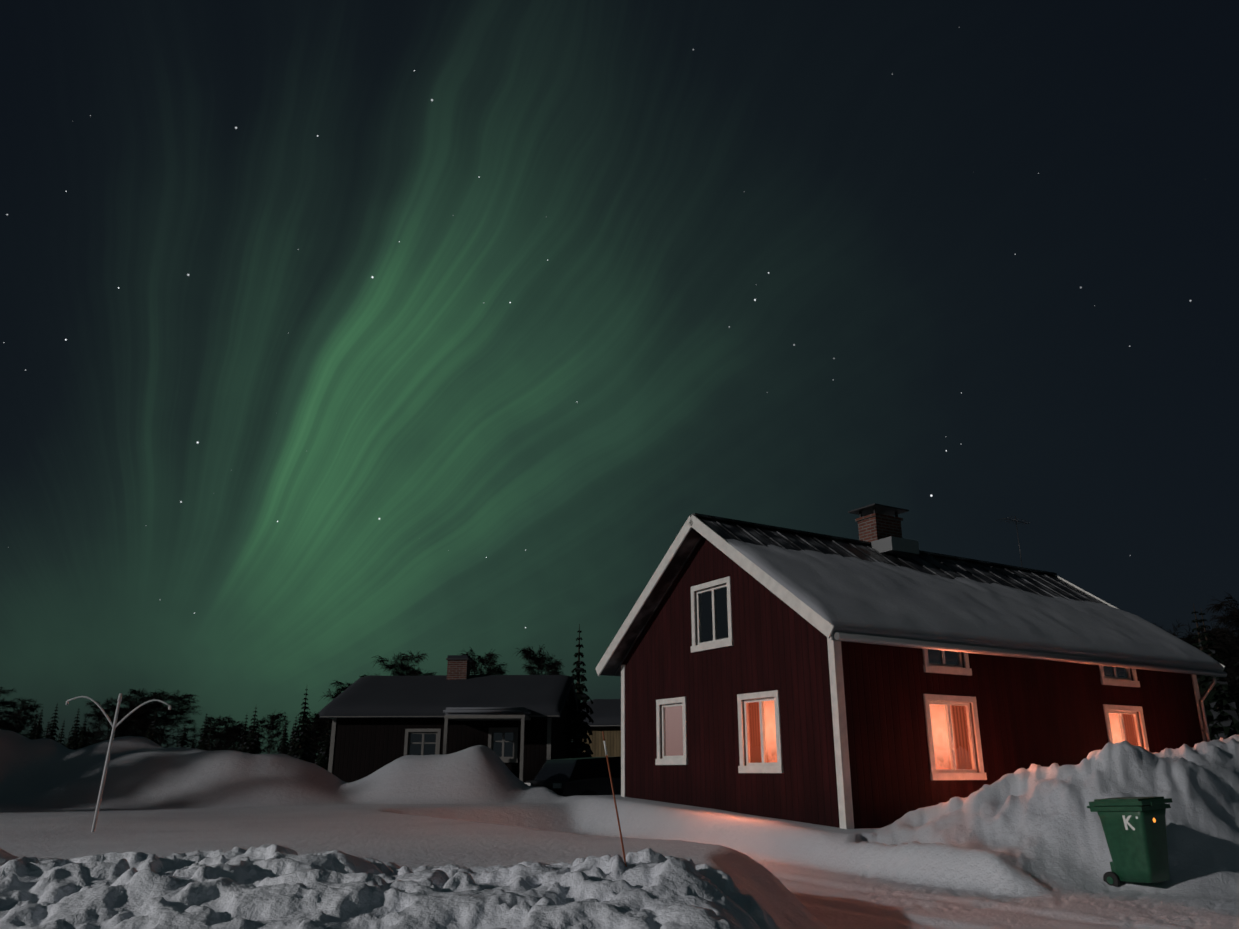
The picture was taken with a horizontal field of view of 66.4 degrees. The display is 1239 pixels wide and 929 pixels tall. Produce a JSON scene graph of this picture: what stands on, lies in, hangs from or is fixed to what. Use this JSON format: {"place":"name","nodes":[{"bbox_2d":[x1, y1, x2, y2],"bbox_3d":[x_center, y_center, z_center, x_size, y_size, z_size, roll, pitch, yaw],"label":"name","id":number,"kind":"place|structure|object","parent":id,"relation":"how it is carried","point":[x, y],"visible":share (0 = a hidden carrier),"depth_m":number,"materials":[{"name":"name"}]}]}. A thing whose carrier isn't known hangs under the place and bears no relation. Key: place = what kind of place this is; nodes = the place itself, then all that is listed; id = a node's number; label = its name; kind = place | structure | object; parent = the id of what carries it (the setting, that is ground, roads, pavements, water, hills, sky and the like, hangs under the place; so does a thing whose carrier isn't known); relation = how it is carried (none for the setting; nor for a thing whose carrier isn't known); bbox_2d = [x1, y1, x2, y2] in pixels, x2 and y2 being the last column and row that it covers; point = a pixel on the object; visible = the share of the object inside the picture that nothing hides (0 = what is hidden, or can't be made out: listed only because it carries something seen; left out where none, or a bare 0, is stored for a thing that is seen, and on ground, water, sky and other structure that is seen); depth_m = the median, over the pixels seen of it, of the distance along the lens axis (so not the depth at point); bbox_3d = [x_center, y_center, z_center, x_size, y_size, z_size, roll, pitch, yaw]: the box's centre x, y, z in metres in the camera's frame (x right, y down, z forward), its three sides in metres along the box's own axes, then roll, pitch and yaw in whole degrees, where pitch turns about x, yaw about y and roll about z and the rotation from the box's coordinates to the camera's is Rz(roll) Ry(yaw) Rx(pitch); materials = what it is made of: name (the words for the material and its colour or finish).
{"place":"outdoors","nodes":[
{"label":"outdoors","id":0,"kind":"place"},
{"bbox_2d":[332,701,570,782],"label":"house","id":1,"kind":"structure","parent":0,"point":[364,747],"depth_m":30.29,"materials":[{"name":"red wood"}]},
{"bbox_2d":[320,683,578,781],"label":"house trim","id":2,"kind":"structure","parent":1,"relation":"attached to","point":[491,732],"depth_m":30.15,"materials":[{"name":"white wood"}]},
{"bbox_2d":[319,675,580,717],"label":"roof","id":3,"kind":"structure","parent":1,"relation":"attached to","point":[437,695],"depth_m":31.58,"materials":[{"name":"black"}]},
{"bbox_2d":[446,655,471,679],"bbox_3d":[-5.764,7.595,33.818,0.800,1.460,0.650,-1,-18,3],"label":"house chimney","id":4,"kind":"object","parent":3,"relation":"on","point":[458,666],"visible":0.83,"depth_m":33.67,"materials":[{"name":"brown brick"}]},
{"bbox_2d":[410,733,512,756],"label":"windows","id":5,"kind":"structure","parent":1,"relation":"attached to","point":[497,737],"depth_m":30.31,"materials":[{"name":"glass"}]},
{"bbox_2d":[443,707,530,715],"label":"porch roof","id":6,"kind":"structure","parent":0,"point":[486,711],"depth_m":29.19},
{"bbox_2d":[581,699,620,726],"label":"roof","id":7,"kind":"structure","parent":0,"point":[607,711],"depth_m":39.89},
{"bbox_2d":[0,729,1238,928],"bbox_3d":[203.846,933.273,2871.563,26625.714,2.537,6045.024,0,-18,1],"label":"snow ground","id":8,"kind":"structure","parent":0,"point":[479,837],"depth_m":11.90,"materials":[{"name":"white snow"}]},
{"bbox_2d":[0,687,25,732],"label":"birch tree","id":9,"kind":"object","parent":8,"relation":"on","point":[10,718],"visible":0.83,"depth_m":83.54,"materials":[{"name":"black plant"}]},
{"bbox_2d":[0,697,45,737],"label":"tree","id":10,"kind":"object","parent":8,"relation":"on","point":[27,708],"visible":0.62,"depth_m":97.54,"materials":[{"name":"black plant"}]},
{"bbox_2d":[26,709,37,738],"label":"spruce tree","id":11,"kind":"object","parent":8,"relation":"on","point":[34,721],"visible":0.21,"depth_m":85.87,"materials":[{"name":"green plant"}]},
{"bbox_2d":[28,714,43,739],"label":"spruce tree","id":12,"kind":"object","parent":8,"relation":"on","point":[38,729],"visible":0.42,"depth_m":60.51,"materials":[{"name":"green plant"}]},
{"bbox_2d":[33,709,42,738],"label":"spruce tree","id":13,"kind":"object","parent":8,"relation":"on","point":[40,727],"visible":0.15,"depth_m":78.81,"materials":[{"name":"green plant"}]},
{"bbox_2d":[42,722,52,739],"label":"spruce tree","id":14,"kind":"object","parent":8,"relation":"on","point":[47,730],"visible":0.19,"depth_m":162.30,"materials":[{"name":"green plant"}]},
{"bbox_2d":[44,703,58,741],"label":"spruce tree","id":15,"kind":"object","parent":8,"relation":"on","point":[53,728],"visible":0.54,"depth_m":82.73,"materials":[{"name":"green plant"}]},
{"bbox_2d":[56,721,65,746],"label":"spruce tree","id":16,"kind":"object","parent":8,"relation":"on","point":[60,738],"visible":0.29,"depth_m":81.83,"materials":[{"name":"green plant"}]},
{"bbox_2d":[65,709,80,749],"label":"spruce tree","id":17,"kind":"object","parent":8,"relation":"on","point":[72,743],"visible":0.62,"depth_m":65.87,"materials":[{"name":"green plant"}]},
{"bbox_2d":[77,717,87,748],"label":"spruce tree","id":18,"kind":"object","parent":8,"relation":"on","point":[83,744],"visible":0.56,"depth_m":72.24,"materials":[{"name":"green plant"}]},
{"bbox_2d":[64,728,107,746],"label":"birch tree","id":19,"kind":"object","parent":8,"relation":"on","point":[88,737],"visible":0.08,"depth_m":238.30,"materials":[{"name":"black plant"}]},
{"bbox_2d":[77,697,135,746],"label":"tree","id":20,"kind":"object","parent":8,"relation":"on","point":[98,717],"visible":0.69,"depth_m":92.18,"materials":[{"name":"black plant"}]},
{"bbox_2d":[66,693,170,831],"bbox_3d":[-6.609,4.314,11.997,1.348,2.750,0.056,3,-18,-2],"label":"clothes post","id":21,"kind":"object","parent":8,"relation":"on","point":[115,724],"visible":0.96,"depth_m":12.27,"materials":[{"name":"grey metal"}]},
{"bbox_2d":[97,706,159,741],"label":"tree","id":22,"kind":"object","parent":8,"relation":"on","point":[140,715],"visible":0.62,"depth_m":102.81,"materials":[{"name":"black plant"}]},
{"bbox_2d":[86,688,180,745],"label":"pine tree","id":23,"kind":"object","parent":8,"relation":"on","point":[133,702],"visible":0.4,"depth_m":127.30,"materials":[{"name":"black plant"}]},
{"bbox_2d":[128,712,167,747],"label":"birch tree","id":24,"kind":"object","parent":8,"relation":"on","point":[151,719],"visible":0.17,"depth_m":108.85,"materials":[{"name":"black plant"}]},
{"bbox_2d":[121,689,203,747],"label":"pine tree","id":25,"kind":"object","parent":8,"relation":"on","point":[181,700],"visible":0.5,"depth_m":131.43,"materials":[{"name":"black plant"}]},
{"bbox_2d":[175,720,188,747],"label":"spruce tree","id":26,"kind":"object","parent":8,"relation":"on","point":[181,744],"visible":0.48,"depth_m":65.56,"materials":[{"name":"green plant"}]},
{"bbox_2d":[190,734,197,748],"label":"spruce tree","id":27,"kind":"object","parent":8,"relation":"on","point":[193,745],"visible":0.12,"depth_m":223.22,"materials":[{"name":"green plant"}]},
{"bbox_2d":[195,714,208,749],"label":"spruce tree","id":28,"kind":"object","parent":8,"relation":"on","point":[204,734],"visible":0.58,"depth_m":72.07,"materials":[{"name":"green plant"}]},
{"bbox_2d":[201,724,215,750],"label":"spruce tree","id":29,"kind":"object","parent":8,"relation":"on","point":[209,748],"visible":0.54,"depth_m":64.29,"materials":[{"name":"green plant"}]},
{"bbox_2d":[194,715,245,750],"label":"birch tree","id":30,"kind":"object","parent":8,"relation":"on","point":[221,735],"visible":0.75,"depth_m":93.57,"materials":[{"name":"black plant"}]},
{"bbox_2d":[210,724,261,752],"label":"birch tree","id":31,"kind":"object","parent":8,"relation":"on","point":[236,735],"visible":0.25,"depth_m":187.68,"materials":[{"name":"black plant"}]},
{"bbox_2d":[210,721,264,750],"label":"birch tree","id":32,"kind":"object","parent":8,"relation":"on","point":[235,732],"visible":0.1,"depth_m":238.70,"materials":[{"name":"black plant"}]},
{"bbox_2d":[235,715,248,751],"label":"spruce tree","id":33,"kind":"object","parent":8,"relation":"on","point":[244,733],"visible":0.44,"depth_m":91.80,"materials":[{"name":"green plant"}]},
{"bbox_2d":[242,708,260,753],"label":"spruce tree","id":34,"kind":"object","parent":8,"relation":"on","point":[251,746],"visible":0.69,"depth_m":60.15,"materials":[{"name":"green plant"}]},
{"bbox_2d":[253,729,261,753],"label":"spruce tree","id":35,"kind":"object","parent":8,"relation":"on","point":[258,741],"visible":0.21,"depth_m":61.70,"materials":[{"name":"green plant"}]},
{"bbox_2d":[244,711,289,753],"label":"birch tree","id":36,"kind":"object","parent":8,"relation":"on","point":[271,726],"visible":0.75,"depth_m":103.14,"materials":[{"name":"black plant"}]},
{"bbox_2d":[276,723,288,753],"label":"spruce tree","id":37,"kind":"object","parent":8,"relation":"on","point":[283,745],"visible":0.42,"depth_m":67.00,"materials":[{"name":"green plant"}]},
{"bbox_2d":[278,720,289,754],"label":"spruce tree","id":38,"kind":"object","parent":8,"relation":"on","point":[280,746],"visible":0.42,"depth_m":67.20,"materials":[{"name":"green plant"}]},
{"bbox_2d":[285,715,298,757],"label":"spruce tree","id":39,"kind":"object","parent":8,"relation":"on","point":[290,745],"visible":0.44,"depth_m":58.18,"materials":[{"name":"green plant"}]},
{"bbox_2d":[288,689,311,761],"bbox_3d":[-19.623,16.658,57.970,1.898,6.203,1.835,0,-18,-1],"label":"spruce tree","id":40,"kind":"object","parent":8,"relation":"on","point":[301,751],"visible":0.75,"depth_m":57.95,"materials":[{"name":"green plant"}]},
{"bbox_2d":[303,718,311,762],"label":"spruce tree","id":41,"kind":"object","parent":8,"relation":"on","point":[309,758],"visible":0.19,"depth_m":70.59,"materials":[{"name":"green plant"}]},
{"bbox_2d":[304,715,313,760],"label":"spruce tree","id":42,"kind":"object","parent":8,"relation":"on","point":[310,737],"visible":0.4,"depth_m":85.14,"materials":[{"name":"green plant"}]},
{"bbox_2d":[287,714,331,761],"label":"birch tree","id":43,"kind":"object","parent":8,"relation":"on","point":[319,728],"visible":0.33,"depth_m":88.55,"materials":[{"name":"black plant"}]},
{"bbox_2d":[295,711,323,743],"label":"birch tree","id":44,"kind":"object","parent":8,"relation":"on","point":[312,718],"visible":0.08,"depth_m":104.37,"materials":[{"name":"black plant"}]},
{"bbox_2d":[315,719,330,770],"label":"spruce tree","id":45,"kind":"object","parent":8,"relation":"on","point":[323,760],"visible":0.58,"depth_m":62.77,"materials":[{"name":"green plant"}]},
{"bbox_2d":[326,723,331,766],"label":"spruce tree","id":46,"kind":"object","parent":8,"relation":"on","point":[328,743],"visible":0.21,"depth_m":63.64,"materials":[{"name":"green plant"}]},
{"bbox_2d":[317,674,368,729],"bbox_3d":[-16.667,16.403,59.018,4.882,6.952,5.118,-12,-22,33],"label":"tree","id":47,"kind":"object","parent":8,"relation":"on","point":[339,690],"visible":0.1,"depth_m":59.41,"materials":[{"name":"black plant"}]},
{"bbox_2d":[370,652,436,675],"bbox_3d":[-12.826,14.989,56.321,5.471,7.948,5.331,-17,-25,42],"label":"tree","id":48,"kind":"object","parent":8,"relation":"on","point":[403,666],"visible":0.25,"depth_m":56.54,"materials":[{"name":"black plant"}]},
{"bbox_2d":[457,647,507,674],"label":"birch tree","id":49,"kind":"object","parent":8,"relation":"on","point":[485,662],"visible":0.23,"depth_m":58.51,"materials":[{"name":"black plant"}]},
{"bbox_2d":[514,645,564,674],"bbox_3d":[-4.911,14.601,55.400,6.146,8.103,5.685,-6,-19,18],"label":"birch tree","id":50,"kind":"object","parent":8,"relation":"on","point":[549,667],"visible":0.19,"depth_m":55.34,"materials":[{"name":"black plant"}]},
{"bbox_2d":[525,757,620,796],"bbox_3d":[-0.289,8.687,25.564,4.420,1.495,1.900,14,-23,-37],"label":"parked car","id":51,"kind":"object","parent":8,"relation":"on","point":[567,777],"visible":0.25,"depth_m":24.42,"materials":[{"name":"grey paint"}]},
{"bbox_2d":[567,624,593,757],"bbox_3d":[-1.523,9.190,35.874,2.040,6.301,1.641,-3,-18,9],"label":"spruce tree","id":52,"kind":"object","parent":8,"relation":"on","point":[579,728],"visible":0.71,"depth_m":35.65,"materials":[{"name":"green plant"}]},
{"bbox_2d":[582,726,620,756],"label":"shed","id":53,"kind":"structure","parent":8,"relation":"on","point":[612,735],"depth_m":39.12,"materials":[{"name":"wood"}]},
{"bbox_2d":[591,725,620,725],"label":"shed trim","id":54,"kind":"structure","parent":8,"relation":"on","point":[605,725],"depth_m":38.94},
{"bbox_2d":[602,731,626,866],"bbox_3d":[0.026,1.667,3.919,0.016,1.100,0.011,-10,-15,-2],"label":"snow stake","id":55,"kind":"object","parent":8,"relation":"on","point":[614,800],"visible":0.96,"depth_m":3.98,"materials":[{"name":"brown plastic"}]},
{"bbox_2d":[595,515,1224,828],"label":"house trim","id":56,"kind":"structure","parent":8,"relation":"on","point":[810,616],"depth_m":17.89,"materials":[{"name":"white wood"}]},
{"bbox_2d":[1087,796,1171,886],"bbox_3d":[6.545,4.793,11.996,0.610,1.064,0.846,7,-21,-28],"label":"wheelie bin","id":57,"kind":"object","parent":8,"relation":"on","point":[1134,830],"visible":0.94,"depth_m":11.82,"materials":[{"name":"green plastic"}]},
{"bbox_2d":[1153,618,1235,718],"bbox_3d":[32.072,13.103,52.808,6.809,9.393,7.138,-5,-19,14],"label":"birch tree","id":58,"kind":"object","parent":8,"relation":"on","point":[1187,639],"visible":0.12,"depth_m":53.22,"materials":[{"name":"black plant"}]},
{"bbox_2d":[1191,604,1233,729],"bbox_3d":[30.550,11.923,48.487,3.390,9.580,3.278,-10,-21,28],"label":"spruce tree","id":59,"kind":"object","parent":8,"relation":"on","point":[1200,646],"visible":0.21,"depth_m":49.09,"materials":[{"name":"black plant"}]},
{"bbox_2d":[1190,624,1236,717],"bbox_3d":[37.378,14.379,57.780,7.060,9.983,6.530,-9,-20,25],"label":"birch tree","id":60,"kind":"object","parent":8,"relation":"on","point":[1212,629],"visible":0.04,"depth_m":58.32,"materials":[{"name":"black plant"}]},
{"bbox_2d":[1196,593,1238,714],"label":"birch tree","id":61,"kind":"object","parent":8,"relation":"on","point":[1225,646],"visible":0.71,"depth_m":46.51,"materials":[{"name":"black plant"}]},
{"bbox_2d":[1197,611,1238,740],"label":"spruce tree","id":62,"kind":"object","parent":8,"relation":"on","point":[1218,715],"visible":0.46,"depth_m":44.35,"materials":[{"name":"green plant"}]},
{"bbox_2d":[1210,633,1238,719],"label":"birch tree","id":63,"kind":"object","parent":8,"relation":"on","point":[1225,654],"visible":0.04,"depth_m":51.19,"materials":[{"name":"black plant"}]},
{"bbox_2d":[1228,632,1238,728],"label":"spruce tree","id":64,"kind":"object","parent":8,"relation":"on","point":[1235,664],"visible":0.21,"depth_m":48.51,"materials":[{"name":"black plant"}]},
{"bbox_2d":[0,0,1238,760],"label":"sky","id":65,"kind":"structure","parent":0,"point":[335,336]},
{"bbox_2d":[622,537,1202,828],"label":"house","id":66,"kind":"structure","parent":0,"point":[1045,713],"depth_m":18.26,"materials":[{"name":"red wood"}]},
{"bbox_2d":[600,513,1108,675],"bbox_3d":[6.716,3.454,22.498,12.140,3.014,7.818,11,-21,-30],"label":"roof","id":67,"kind":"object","parent":66,"relation":"attached to","point":[1043,583],"visible":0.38,"depth_m":21.73,"materials":[{"name":"metal"}]},
{"bbox_2d":[848,503,919,556],"bbox_3d":[6.289,1.887,22.735,1.150,1.608,1.480,11,-21,-30],"label":"house chimney","id":68,"kind":"object","parent":67,"relation":"on","point":[879,528],"visible":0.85,"depth_m":22.51,"materials":[{"name":"brown brick"}]},
{"bbox_2d":[725,539,1222,668],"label":"roof snow","id":69,"kind":"structure","parent":67,"relation":"on","point":[849,594],"depth_m":19.15,"materials":[{"name":"white snow"}]},
{"bbox_2d":[996,516,1029,565],"bbox_3d":[10.850,2.333,25.631,1.100,1.950,0.560,11,-21,-30],"label":"tv antenna","id":70,"kind":"object","parent":67,"relation":"attached to","point":[1017,531],"visible":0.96,"depth_m":25.77,"materials":[{"name":"grey metal"}]},
{"bbox_2d":[665,587,1137,768],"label":"windows","id":71,"kind":"structure","parent":66,"relation":"attached to","point":[940,743],"depth_m":17.97,"materials":[{"name":"clear glass"}]},
{"bbox_2d":[831,631,1226,741],"bbox_3d":[8.680,5.394,18.475,12.120,3.363,0.515,11,-21,-30],"label":"rain gutter","id":72,"kind":"object","parent":66,"relation":"attached to","point":[934,645],"visible":0.77,"depth_m":18.39,"materials":[{"name":"white metal"}]}
]}

